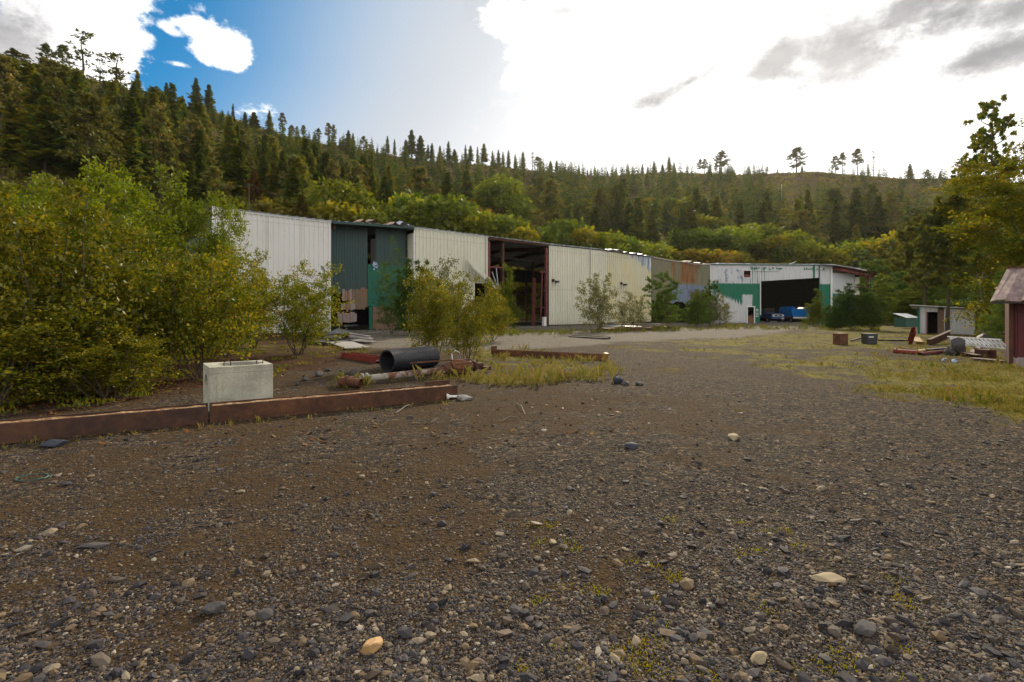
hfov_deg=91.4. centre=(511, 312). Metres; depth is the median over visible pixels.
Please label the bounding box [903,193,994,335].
pine tree
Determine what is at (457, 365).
pump pipe
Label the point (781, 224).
yellowing tree
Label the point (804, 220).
pine tree
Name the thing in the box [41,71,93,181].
fir tree
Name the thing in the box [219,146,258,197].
fir tree
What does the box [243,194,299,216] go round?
autumn tree
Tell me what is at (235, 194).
fir tree
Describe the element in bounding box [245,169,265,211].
rusty conifer
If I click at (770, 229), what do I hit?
broadleaf tree
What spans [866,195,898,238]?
fir tree
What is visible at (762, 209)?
fir tree
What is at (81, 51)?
thin pine tree
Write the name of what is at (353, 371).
rock
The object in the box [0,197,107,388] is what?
shrub
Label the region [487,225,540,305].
yellowing tree
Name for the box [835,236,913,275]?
broadleaf tree
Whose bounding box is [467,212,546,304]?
broadleaf tree
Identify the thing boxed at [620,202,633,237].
fir tree
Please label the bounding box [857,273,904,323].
shrub
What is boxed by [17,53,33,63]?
pine tree
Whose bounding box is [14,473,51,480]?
cord
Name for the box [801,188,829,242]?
fir tree
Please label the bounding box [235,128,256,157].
pine tree
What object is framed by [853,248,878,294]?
broadleaf tree
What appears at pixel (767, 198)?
fir tree
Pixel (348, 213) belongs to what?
yellowing tree
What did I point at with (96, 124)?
fir tree
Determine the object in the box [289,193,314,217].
rusty conifer
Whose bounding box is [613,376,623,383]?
rock
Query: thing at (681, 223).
fir tree
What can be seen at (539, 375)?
tall grass
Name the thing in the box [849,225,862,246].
fir tree
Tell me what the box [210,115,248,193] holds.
fir tree
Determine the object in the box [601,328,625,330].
timber baulk
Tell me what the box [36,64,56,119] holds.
fir tree
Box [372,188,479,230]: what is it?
broadleaf tree
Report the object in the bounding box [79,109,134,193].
pine tree
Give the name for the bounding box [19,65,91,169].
pine tree
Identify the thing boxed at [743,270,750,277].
window
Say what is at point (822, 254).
yellowing tree
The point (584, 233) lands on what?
yellowing tree
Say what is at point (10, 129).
fir tree
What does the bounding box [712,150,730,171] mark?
pine tree
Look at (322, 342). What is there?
sheet panel
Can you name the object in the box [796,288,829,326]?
sapling
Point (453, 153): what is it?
fir tree
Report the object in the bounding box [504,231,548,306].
autumn tree
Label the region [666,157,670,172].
fir tree
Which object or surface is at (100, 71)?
thin pine tree
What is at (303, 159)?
fir tree
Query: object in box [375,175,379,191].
fir tree
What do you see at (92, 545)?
rock
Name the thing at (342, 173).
fir tree
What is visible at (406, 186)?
pine tree
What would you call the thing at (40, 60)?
pine tree
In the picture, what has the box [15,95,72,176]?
fir tree
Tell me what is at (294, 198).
broadleaf tree
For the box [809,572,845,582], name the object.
rock
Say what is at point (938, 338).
steel beam
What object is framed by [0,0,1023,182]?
sky
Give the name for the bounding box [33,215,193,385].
shrub
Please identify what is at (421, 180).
pine tree
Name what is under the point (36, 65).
pine tree
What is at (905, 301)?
shrub
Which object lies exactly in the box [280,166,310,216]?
fir tree
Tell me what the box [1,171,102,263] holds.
willow
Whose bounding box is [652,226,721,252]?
broadleaf tree
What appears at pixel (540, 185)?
pine tree
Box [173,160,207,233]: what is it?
fir tree
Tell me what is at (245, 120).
fir tree
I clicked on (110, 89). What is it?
fir tree
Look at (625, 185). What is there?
fir tree
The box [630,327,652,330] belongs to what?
timber baulk
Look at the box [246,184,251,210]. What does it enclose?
utility pole
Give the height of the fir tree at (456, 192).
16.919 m
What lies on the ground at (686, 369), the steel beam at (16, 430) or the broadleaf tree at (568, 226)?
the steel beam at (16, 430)
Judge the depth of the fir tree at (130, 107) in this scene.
108.33 m
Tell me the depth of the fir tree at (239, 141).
136.78 m
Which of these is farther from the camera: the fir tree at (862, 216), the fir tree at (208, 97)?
the fir tree at (208, 97)
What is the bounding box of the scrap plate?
[914,337,922,342]
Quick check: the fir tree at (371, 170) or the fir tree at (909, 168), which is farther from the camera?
the fir tree at (909, 168)
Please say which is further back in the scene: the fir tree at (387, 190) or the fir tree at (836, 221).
the fir tree at (836, 221)
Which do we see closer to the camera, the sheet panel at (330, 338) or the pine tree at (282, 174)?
the sheet panel at (330, 338)
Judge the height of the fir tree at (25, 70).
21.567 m
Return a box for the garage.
[651,261,882,322]
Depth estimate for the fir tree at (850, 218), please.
179.73 m
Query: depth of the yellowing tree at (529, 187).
248.00 m
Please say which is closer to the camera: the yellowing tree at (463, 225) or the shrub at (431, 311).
the shrub at (431, 311)
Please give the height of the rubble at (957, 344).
0.879 m
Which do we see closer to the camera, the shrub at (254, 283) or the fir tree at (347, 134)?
the shrub at (254, 283)
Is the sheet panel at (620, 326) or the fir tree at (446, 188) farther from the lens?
the fir tree at (446, 188)
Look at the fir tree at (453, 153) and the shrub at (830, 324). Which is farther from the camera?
the fir tree at (453, 153)
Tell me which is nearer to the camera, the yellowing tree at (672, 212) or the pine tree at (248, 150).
the pine tree at (248, 150)
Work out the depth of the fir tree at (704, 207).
164.11 m
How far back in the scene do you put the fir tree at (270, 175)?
122.08 m
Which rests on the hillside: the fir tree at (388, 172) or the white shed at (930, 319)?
the fir tree at (388, 172)
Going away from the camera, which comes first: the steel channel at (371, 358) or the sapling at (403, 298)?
the steel channel at (371, 358)
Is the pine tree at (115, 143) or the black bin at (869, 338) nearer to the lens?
the black bin at (869, 338)
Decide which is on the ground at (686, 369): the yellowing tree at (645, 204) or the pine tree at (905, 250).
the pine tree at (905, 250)
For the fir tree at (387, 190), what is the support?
on the hillside
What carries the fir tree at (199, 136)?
on the hillside
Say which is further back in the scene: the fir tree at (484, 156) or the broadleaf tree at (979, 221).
the fir tree at (484, 156)
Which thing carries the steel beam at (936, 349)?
on the ground at (686, 369)
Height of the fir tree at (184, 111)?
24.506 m
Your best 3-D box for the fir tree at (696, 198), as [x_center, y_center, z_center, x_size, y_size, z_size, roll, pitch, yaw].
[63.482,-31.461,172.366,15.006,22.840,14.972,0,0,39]
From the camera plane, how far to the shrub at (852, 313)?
45.52 m
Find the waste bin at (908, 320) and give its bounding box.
[893,313,916,326]
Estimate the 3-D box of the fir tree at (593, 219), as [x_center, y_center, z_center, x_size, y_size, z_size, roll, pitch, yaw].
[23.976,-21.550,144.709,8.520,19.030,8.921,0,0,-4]
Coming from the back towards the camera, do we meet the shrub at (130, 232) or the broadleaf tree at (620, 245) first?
the broadleaf tree at (620, 245)
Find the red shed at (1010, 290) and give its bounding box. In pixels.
[990,266,1023,366]
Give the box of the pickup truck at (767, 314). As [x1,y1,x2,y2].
[751,308,784,321]
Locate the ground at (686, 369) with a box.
[0,321,1023,681]
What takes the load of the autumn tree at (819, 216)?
on the hillside
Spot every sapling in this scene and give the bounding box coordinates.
[370,236,403,334]
[380,257,430,335]
[493,264,525,328]
[640,271,684,325]
[700,279,722,325]
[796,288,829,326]
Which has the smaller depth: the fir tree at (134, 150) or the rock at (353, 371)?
the rock at (353, 371)
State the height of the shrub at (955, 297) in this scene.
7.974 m
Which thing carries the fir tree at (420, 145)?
on the hillside
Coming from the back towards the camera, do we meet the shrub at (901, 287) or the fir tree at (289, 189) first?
the fir tree at (289, 189)
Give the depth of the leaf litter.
8.34 m
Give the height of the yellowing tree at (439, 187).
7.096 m
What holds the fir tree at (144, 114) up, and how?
on the hillside
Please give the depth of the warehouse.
47.00 m
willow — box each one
[0,191,86,313]
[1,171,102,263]
[6,151,183,344]
[52,157,228,350]
[148,186,265,348]
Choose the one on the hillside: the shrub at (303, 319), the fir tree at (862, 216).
the fir tree at (862, 216)
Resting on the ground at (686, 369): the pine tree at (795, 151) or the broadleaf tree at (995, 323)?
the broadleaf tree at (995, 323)
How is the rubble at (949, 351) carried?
on the ground at (686, 369)
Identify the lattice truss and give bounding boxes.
[947,336,1005,357]
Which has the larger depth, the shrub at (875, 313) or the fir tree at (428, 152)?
the fir tree at (428, 152)
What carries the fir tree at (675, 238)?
on the hillside
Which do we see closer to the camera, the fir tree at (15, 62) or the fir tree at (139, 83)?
the fir tree at (15, 62)
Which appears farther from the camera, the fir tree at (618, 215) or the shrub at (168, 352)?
the fir tree at (618, 215)
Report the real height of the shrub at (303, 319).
3.641 m
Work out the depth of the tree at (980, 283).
28.04 m
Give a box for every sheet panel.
[312,339,329,344]
[322,334,344,339]
[325,328,353,334]
[329,341,369,348]
[336,324,357,326]
[603,324,640,326]
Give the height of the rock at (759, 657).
0.054 m
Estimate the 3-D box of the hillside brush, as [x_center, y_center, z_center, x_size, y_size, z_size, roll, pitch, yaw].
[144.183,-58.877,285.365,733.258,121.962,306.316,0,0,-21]
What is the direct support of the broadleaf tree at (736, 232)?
on the hillside
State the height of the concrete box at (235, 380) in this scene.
0.796 m
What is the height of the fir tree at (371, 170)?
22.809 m
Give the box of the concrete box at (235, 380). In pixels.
[203,358,272,410]
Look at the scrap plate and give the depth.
25.77 m
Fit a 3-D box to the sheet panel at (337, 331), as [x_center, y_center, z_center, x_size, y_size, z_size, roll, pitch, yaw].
[-11.305,1.290,32.563,1.642,0.300,6.298,0,0,-11]
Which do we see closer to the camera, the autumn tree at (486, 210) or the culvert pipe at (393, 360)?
the culvert pipe at (393, 360)
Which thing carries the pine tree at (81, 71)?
on the hillside
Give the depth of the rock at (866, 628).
2.46 m
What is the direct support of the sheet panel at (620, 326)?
on the ground at (686, 369)
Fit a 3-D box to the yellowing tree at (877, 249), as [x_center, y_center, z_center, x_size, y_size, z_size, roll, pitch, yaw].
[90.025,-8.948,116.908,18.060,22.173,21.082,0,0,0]
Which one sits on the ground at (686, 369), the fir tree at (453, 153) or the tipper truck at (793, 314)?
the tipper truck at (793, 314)
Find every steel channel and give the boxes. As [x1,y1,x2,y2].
[341,352,379,362]
[568,335,610,338]
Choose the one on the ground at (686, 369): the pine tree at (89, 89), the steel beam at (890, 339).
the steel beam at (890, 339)
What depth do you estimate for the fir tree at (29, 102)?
99.89 m
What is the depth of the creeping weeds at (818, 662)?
2.47 m
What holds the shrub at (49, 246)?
on the ground at (686, 369)
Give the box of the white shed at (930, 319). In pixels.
[910,305,979,334]
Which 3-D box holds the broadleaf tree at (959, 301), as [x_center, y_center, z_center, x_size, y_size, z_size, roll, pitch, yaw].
[35.737,-2.993,36.096,9.561,10.870,8.260,0,0,23]
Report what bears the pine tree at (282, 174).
on the hillside
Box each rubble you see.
[943,348,956,355]
[950,337,964,354]
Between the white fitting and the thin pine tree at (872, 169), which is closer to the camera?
the white fitting
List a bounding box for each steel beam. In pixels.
[0,403,207,444]
[209,380,456,422]
[491,346,608,360]
[878,339,906,340]
[907,327,915,344]
[925,347,946,351]
[927,330,952,344]
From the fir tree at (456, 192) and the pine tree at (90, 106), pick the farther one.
the fir tree at (456, 192)
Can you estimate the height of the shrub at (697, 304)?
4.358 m
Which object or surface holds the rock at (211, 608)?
on the ground at (686, 369)
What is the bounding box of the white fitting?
[446,394,456,399]
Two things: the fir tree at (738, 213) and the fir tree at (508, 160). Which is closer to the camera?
the fir tree at (738, 213)
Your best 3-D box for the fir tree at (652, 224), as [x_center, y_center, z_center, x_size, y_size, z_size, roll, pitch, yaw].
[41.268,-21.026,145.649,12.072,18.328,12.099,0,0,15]
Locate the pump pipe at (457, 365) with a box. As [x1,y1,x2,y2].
[337,350,490,387]
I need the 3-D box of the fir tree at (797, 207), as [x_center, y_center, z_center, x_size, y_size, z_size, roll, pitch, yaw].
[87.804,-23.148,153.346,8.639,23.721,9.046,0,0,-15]
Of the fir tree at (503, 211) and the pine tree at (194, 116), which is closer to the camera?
the pine tree at (194, 116)
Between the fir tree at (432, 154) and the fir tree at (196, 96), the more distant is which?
the fir tree at (432, 154)
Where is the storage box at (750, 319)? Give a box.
[748,317,752,322]
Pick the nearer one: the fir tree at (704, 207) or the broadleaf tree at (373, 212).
the broadleaf tree at (373, 212)
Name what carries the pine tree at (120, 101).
on the hillside
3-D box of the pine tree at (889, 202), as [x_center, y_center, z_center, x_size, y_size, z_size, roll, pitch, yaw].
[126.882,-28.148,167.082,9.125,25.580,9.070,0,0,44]
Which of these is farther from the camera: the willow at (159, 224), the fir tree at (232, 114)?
the fir tree at (232, 114)
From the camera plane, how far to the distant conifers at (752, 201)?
270.99 m
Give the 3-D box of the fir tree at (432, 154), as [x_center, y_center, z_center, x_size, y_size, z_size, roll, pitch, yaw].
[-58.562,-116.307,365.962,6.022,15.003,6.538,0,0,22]
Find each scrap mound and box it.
[970,347,985,352]
[976,333,994,345]
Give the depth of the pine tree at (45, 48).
189.48 m
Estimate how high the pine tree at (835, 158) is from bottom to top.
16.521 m
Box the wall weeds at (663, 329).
[451,323,879,336]
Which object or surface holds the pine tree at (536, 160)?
on the hillside
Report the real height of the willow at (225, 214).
7.318 m
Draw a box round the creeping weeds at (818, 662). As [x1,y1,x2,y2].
[516,515,926,681]
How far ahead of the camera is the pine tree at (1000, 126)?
46.71 m
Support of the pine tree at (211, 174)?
on the hillside
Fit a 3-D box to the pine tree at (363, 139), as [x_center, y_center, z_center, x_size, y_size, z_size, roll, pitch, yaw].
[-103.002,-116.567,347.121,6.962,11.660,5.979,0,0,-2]
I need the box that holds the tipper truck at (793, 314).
[779,307,809,321]
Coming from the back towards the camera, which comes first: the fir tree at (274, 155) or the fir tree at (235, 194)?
the fir tree at (274, 155)
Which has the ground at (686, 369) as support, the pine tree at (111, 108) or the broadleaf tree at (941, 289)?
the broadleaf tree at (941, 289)
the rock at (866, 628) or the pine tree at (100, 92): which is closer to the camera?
the rock at (866, 628)
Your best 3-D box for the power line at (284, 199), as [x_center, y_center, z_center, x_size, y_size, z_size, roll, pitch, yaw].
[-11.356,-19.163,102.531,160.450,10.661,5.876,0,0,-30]
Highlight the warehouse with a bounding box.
[184,206,710,333]
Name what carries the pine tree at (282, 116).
on the hillside
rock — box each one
[39,439,67,446]
[76,542,109,548]
[199,601,225,614]
[256,608,272,621]
[315,371,322,376]
[350,369,359,374]
[361,636,382,653]
[456,394,472,400]
[549,539,555,544]
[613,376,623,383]
[624,442,638,448]
[728,433,739,440]
[750,651,766,664]
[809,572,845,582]
[854,619,876,637]
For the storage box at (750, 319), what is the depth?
74.76 m
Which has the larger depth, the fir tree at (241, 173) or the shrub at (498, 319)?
the fir tree at (241, 173)
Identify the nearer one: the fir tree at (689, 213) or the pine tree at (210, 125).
the fir tree at (689, 213)
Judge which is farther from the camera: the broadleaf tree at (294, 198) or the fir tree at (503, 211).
the fir tree at (503, 211)
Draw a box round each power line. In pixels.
[74,184,623,223]
[79,186,609,224]
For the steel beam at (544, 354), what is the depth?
17.37 m
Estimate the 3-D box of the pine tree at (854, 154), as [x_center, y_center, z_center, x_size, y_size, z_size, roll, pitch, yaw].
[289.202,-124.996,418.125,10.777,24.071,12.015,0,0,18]
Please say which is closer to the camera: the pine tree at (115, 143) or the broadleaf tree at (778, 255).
the pine tree at (115, 143)
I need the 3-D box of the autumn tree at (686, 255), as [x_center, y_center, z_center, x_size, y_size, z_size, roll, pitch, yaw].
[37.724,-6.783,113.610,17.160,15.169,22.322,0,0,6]
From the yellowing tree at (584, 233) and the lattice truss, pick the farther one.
the yellowing tree at (584, 233)
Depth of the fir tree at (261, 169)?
125.05 m
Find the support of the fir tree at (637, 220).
on the hillside
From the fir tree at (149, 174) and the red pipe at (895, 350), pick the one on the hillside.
the fir tree at (149, 174)
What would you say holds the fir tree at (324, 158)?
on the hillside
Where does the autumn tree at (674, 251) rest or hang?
on the hillside
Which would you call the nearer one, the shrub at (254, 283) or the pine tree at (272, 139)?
the shrub at (254, 283)
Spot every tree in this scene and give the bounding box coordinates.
[0,55,32,149]
[0,64,22,140]
[0,73,64,171]
[0,99,20,160]
[0,179,32,208]
[1,47,25,61]
[11,58,20,70]
[12,126,42,181]
[13,62,57,119]
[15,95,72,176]
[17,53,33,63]
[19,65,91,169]
[24,61,40,67]
[35,42,54,58]
[35,56,49,64]
[36,57,68,113]
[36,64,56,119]
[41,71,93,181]
[48,89,128,209]
[51,44,74,67]
[64,28,97,86]
[71,68,93,90]
[75,143,121,212]
[77,122,115,177]
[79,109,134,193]
[81,74,94,95]
[86,86,94,93]
[87,52,107,98]
[95,80,106,99]
[99,80,121,115]
[104,51,139,91]
[105,104,124,146]
[108,94,132,111]
[112,95,155,191]
[113,79,127,95]
[116,129,158,216]
[125,80,142,116]
[134,71,143,95]
[137,122,156,193]
[138,85,164,105]
[139,102,181,205]
[139,108,165,168]
[140,97,148,109]
[144,92,158,120]
[145,126,166,190]
[145,139,186,210]
[153,94,177,185]
[164,82,168,94]
[166,82,186,153]
[169,137,207,179]
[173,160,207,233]
[174,113,212,165]
[174,119,217,170]
[175,96,188,131]
[186,78,207,111]
[187,102,214,134]
[188,101,215,164]
[188,128,212,197]
[189,151,209,210]
[199,165,234,211]
[202,84,216,113]
[208,194,256,211]
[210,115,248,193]
[217,125,250,180]
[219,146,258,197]
[230,104,235,122]
[232,183,241,196]
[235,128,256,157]
[241,137,257,172]
[242,112,248,128]
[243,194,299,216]
[247,112,263,129]
[250,134,270,181]
[253,134,282,167]
[253,140,272,182]
[253,155,269,196]
[260,160,279,201]
[262,110,277,135]
[269,143,280,182]
[270,150,289,195]
[272,154,316,198]
[278,113,286,130]
[279,157,312,212]
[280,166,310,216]
[287,137,316,172]
[289,184,334,209]
[296,154,312,189]
[300,176,388,217]
[306,156,321,184]
[308,197,367,222]
[310,143,321,169]
[315,172,329,190]
[316,128,321,143]
[316,151,337,192]
[324,122,331,139]
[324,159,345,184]
[330,124,336,136]
[333,206,393,258]
[337,165,359,198]
[338,163,371,196]
[343,161,352,181]
[345,130,356,146]
[348,159,357,167]
[355,154,369,176]
[359,136,366,149]
[366,174,379,208]
[367,165,375,176]
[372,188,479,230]
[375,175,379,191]
[376,174,393,211]
[380,165,400,202]
[385,136,389,153]
[386,191,446,219]
[386,209,451,230]
[392,139,396,156]
[401,139,410,157]
[402,165,440,201]
[403,130,417,157]
[404,166,434,197]
[413,135,427,160]
[426,145,430,158]
[429,143,435,161]
[431,184,442,193]
[432,213,500,236]
[440,172,453,201]
[444,141,451,162]
[451,149,458,161]
[453,207,493,218]
[454,190,460,200]
[459,170,473,208]
[460,185,502,214]
[463,145,467,164]
[467,146,474,161]
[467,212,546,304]
[468,210,530,283]
[469,172,538,226]
[480,143,489,162]
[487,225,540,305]
[495,150,502,167]
[501,199,507,214]
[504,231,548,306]
[505,150,510,167]
[520,152,526,168]
[521,229,590,295]
[523,185,534,198]
[526,176,547,216]
[530,208,545,230]
[533,156,542,169]
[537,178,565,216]
[539,190,561,230]
[542,216,603,246]
[545,211,564,237]
[567,225,615,248]
[570,204,585,228]
[572,198,589,213]
[584,228,639,252]
[588,205,605,236]
[592,187,611,229]
[603,184,625,220]
[608,181,628,225]
[608,192,628,241]
[608,231,654,256]
[612,179,629,234]
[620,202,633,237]
[626,196,648,242]
[626,201,646,240]
[641,197,665,220]
[643,209,665,249]
[643,240,680,260]
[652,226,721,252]
[657,196,682,227]
[659,246,702,263]
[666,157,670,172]
[668,248,714,276]
[669,195,692,223]
[670,227,680,250]
[675,213,731,241]
[676,207,689,250]
[679,248,742,263]
[681,231,746,255]
[682,201,701,245]
[686,188,702,229]
[692,202,699,214]
[696,159,703,168]
[700,197,710,215]
[701,159,707,171]
[703,222,785,261]
[705,195,731,225]
[709,251,748,277]
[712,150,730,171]
[720,215,736,228]
[725,250,757,263]
[732,199,746,233]
[740,222,787,261]
[750,235,792,263]
[755,200,771,229]
[762,190,781,232]
[762,229,815,263]
[770,242,858,273]
[776,222,788,233]
[786,146,807,171]
[788,198,803,229]
[788,209,819,243]
[788,220,800,232]
[800,240,876,279]
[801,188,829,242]
[808,209,829,226]
[810,214,820,242]
[815,186,854,236]
[825,198,847,245]
[830,156,840,174]
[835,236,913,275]
[838,152,846,174]
[842,188,869,246]
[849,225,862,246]
[851,148,864,175]
[851,207,872,240]
[853,228,919,285]
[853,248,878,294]
[854,240,899,281]
[861,183,885,225]
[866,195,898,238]
[871,151,876,175]
[879,190,906,235]
[883,211,957,304]
[901,206,928,230]
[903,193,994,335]
[905,164,915,178]
[921,118,1023,328]
[924,203,1021,332]
[931,142,1023,336]
[933,249,988,324]
[949,94,1020,326]
[957,134,1002,327]
[971,271,990,300]
[976,271,1005,342]
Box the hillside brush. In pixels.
[0,66,1023,310]
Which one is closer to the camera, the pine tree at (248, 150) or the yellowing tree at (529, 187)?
the pine tree at (248, 150)
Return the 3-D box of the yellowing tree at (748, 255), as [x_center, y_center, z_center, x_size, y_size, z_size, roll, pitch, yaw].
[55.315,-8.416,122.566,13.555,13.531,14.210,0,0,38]
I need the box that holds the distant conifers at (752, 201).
[19,65,1021,254]
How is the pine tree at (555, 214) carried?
on the hillside
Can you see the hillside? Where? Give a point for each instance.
(813, 184)
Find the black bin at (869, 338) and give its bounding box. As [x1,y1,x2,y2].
[860,333,877,343]
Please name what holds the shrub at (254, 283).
on the ground at (686, 369)
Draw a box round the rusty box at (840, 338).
[833,333,848,344]
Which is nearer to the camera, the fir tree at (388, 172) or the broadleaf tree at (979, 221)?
the broadleaf tree at (979, 221)
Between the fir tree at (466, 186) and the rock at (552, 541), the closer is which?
the rock at (552, 541)
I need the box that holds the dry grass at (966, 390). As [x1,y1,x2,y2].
[242,330,1023,431]
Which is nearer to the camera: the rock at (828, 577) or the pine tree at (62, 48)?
the rock at (828, 577)
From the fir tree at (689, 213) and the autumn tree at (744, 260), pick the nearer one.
the autumn tree at (744, 260)
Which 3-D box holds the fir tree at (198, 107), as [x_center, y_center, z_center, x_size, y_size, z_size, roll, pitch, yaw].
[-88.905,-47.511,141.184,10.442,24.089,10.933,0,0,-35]
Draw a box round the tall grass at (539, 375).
[325,341,630,387]
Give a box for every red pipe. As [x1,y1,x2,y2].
[893,348,924,353]
[918,350,943,354]
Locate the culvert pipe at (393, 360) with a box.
[379,346,439,372]
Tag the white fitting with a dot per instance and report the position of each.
(448, 396)
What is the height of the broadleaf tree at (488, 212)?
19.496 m
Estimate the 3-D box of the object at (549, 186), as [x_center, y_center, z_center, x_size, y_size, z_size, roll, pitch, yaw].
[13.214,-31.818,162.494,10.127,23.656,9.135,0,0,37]
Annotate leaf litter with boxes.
[0,342,650,450]
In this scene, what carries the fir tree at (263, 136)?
on the hillside
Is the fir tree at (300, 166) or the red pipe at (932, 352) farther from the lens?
the fir tree at (300, 166)
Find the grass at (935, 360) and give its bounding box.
[859,332,1023,379]
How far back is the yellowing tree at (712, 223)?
143.88 m
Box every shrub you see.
[0,173,159,394]
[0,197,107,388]
[0,279,124,405]
[0,317,191,400]
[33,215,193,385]
[95,256,227,371]
[104,292,194,375]
[117,239,274,379]
[181,244,281,357]
[236,271,288,348]
[240,260,356,354]
[278,286,296,335]
[300,266,335,330]
[398,264,470,353]
[411,254,476,345]
[427,271,509,361]
[476,277,497,328]
[476,292,519,341]
[574,270,620,331]
[610,291,649,327]
[678,289,717,326]
[706,295,735,325]
[816,304,850,329]
[819,282,889,329]
[845,257,940,312]
[853,294,894,329]
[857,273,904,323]
[860,270,928,316]
[878,280,931,323]
[902,257,983,312]
[902,271,964,317]
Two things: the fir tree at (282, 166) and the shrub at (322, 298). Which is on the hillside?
the fir tree at (282, 166)
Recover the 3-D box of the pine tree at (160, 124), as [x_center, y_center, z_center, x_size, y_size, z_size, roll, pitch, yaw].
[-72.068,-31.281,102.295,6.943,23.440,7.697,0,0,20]
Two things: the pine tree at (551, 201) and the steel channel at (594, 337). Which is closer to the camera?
the steel channel at (594, 337)
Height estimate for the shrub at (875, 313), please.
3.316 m
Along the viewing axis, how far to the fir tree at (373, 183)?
117.64 m
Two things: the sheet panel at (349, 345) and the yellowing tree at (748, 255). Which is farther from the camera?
the yellowing tree at (748, 255)
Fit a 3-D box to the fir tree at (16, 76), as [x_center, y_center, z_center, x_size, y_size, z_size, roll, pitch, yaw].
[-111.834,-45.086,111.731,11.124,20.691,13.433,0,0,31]
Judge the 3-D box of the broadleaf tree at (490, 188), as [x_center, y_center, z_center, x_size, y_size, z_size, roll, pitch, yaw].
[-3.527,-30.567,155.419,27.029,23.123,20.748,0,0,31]
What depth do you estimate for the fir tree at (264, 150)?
135.63 m
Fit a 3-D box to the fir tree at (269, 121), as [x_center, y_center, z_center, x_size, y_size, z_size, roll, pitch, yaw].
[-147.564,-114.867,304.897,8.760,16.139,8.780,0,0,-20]
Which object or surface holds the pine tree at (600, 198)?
on the hillside
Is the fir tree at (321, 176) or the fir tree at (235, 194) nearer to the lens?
the fir tree at (235, 194)
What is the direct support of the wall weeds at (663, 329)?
on the ground at (686, 369)
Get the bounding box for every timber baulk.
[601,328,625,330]
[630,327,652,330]
[960,352,982,357]
[971,357,1005,362]
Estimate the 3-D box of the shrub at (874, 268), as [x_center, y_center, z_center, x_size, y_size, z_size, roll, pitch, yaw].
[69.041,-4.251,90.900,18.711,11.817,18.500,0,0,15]
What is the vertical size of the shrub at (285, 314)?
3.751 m
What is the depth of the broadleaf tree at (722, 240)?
126.55 m
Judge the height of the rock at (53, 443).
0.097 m
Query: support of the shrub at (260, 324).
on the ground at (686, 369)
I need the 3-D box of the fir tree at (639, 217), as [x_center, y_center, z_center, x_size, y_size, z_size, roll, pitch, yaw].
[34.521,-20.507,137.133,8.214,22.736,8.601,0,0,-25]
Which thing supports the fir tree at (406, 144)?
on the hillside
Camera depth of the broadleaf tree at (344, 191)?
93.98 m
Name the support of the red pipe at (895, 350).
on the ground at (686, 369)
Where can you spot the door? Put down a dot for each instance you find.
(940, 312)
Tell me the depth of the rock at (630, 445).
5.75 m
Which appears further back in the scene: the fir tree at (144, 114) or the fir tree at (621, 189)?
the fir tree at (621, 189)
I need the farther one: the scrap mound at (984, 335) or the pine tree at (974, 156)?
the pine tree at (974, 156)
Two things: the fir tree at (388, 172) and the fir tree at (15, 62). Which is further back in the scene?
the fir tree at (388, 172)
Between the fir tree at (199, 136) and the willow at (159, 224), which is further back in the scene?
the fir tree at (199, 136)
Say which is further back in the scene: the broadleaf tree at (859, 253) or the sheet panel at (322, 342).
the broadleaf tree at (859, 253)
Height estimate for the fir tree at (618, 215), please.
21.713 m
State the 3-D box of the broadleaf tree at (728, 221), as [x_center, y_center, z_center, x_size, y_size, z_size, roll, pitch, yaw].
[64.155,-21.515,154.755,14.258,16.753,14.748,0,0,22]
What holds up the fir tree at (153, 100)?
on the hillside
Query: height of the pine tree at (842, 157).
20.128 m
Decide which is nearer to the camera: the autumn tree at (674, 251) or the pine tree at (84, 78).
the autumn tree at (674, 251)
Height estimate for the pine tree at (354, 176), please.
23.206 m
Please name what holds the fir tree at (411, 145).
on the hillside
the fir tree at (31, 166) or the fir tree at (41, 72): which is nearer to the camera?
the fir tree at (31, 166)
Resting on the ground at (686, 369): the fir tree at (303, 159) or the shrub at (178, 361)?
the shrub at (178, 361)
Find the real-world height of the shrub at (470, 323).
2.908 m
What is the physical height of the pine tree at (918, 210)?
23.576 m
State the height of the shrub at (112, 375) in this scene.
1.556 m
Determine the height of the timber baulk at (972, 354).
0.198 m
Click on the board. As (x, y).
(364, 341)
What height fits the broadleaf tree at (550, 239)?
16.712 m
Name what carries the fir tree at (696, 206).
on the hillside
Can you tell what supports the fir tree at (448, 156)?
on the hillside
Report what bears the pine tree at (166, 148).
on the hillside
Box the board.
[351,340,376,342]
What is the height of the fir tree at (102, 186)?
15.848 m
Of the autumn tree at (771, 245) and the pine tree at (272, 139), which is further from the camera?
the pine tree at (272, 139)
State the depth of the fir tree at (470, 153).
374.62 m
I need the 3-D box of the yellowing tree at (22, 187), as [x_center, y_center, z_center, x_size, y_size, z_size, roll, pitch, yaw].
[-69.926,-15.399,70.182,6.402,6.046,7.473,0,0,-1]
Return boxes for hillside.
[0,84,1022,320]
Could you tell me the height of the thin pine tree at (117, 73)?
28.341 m
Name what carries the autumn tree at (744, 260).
on the hillside
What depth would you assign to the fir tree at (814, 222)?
150.65 m
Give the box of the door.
[938,310,943,333]

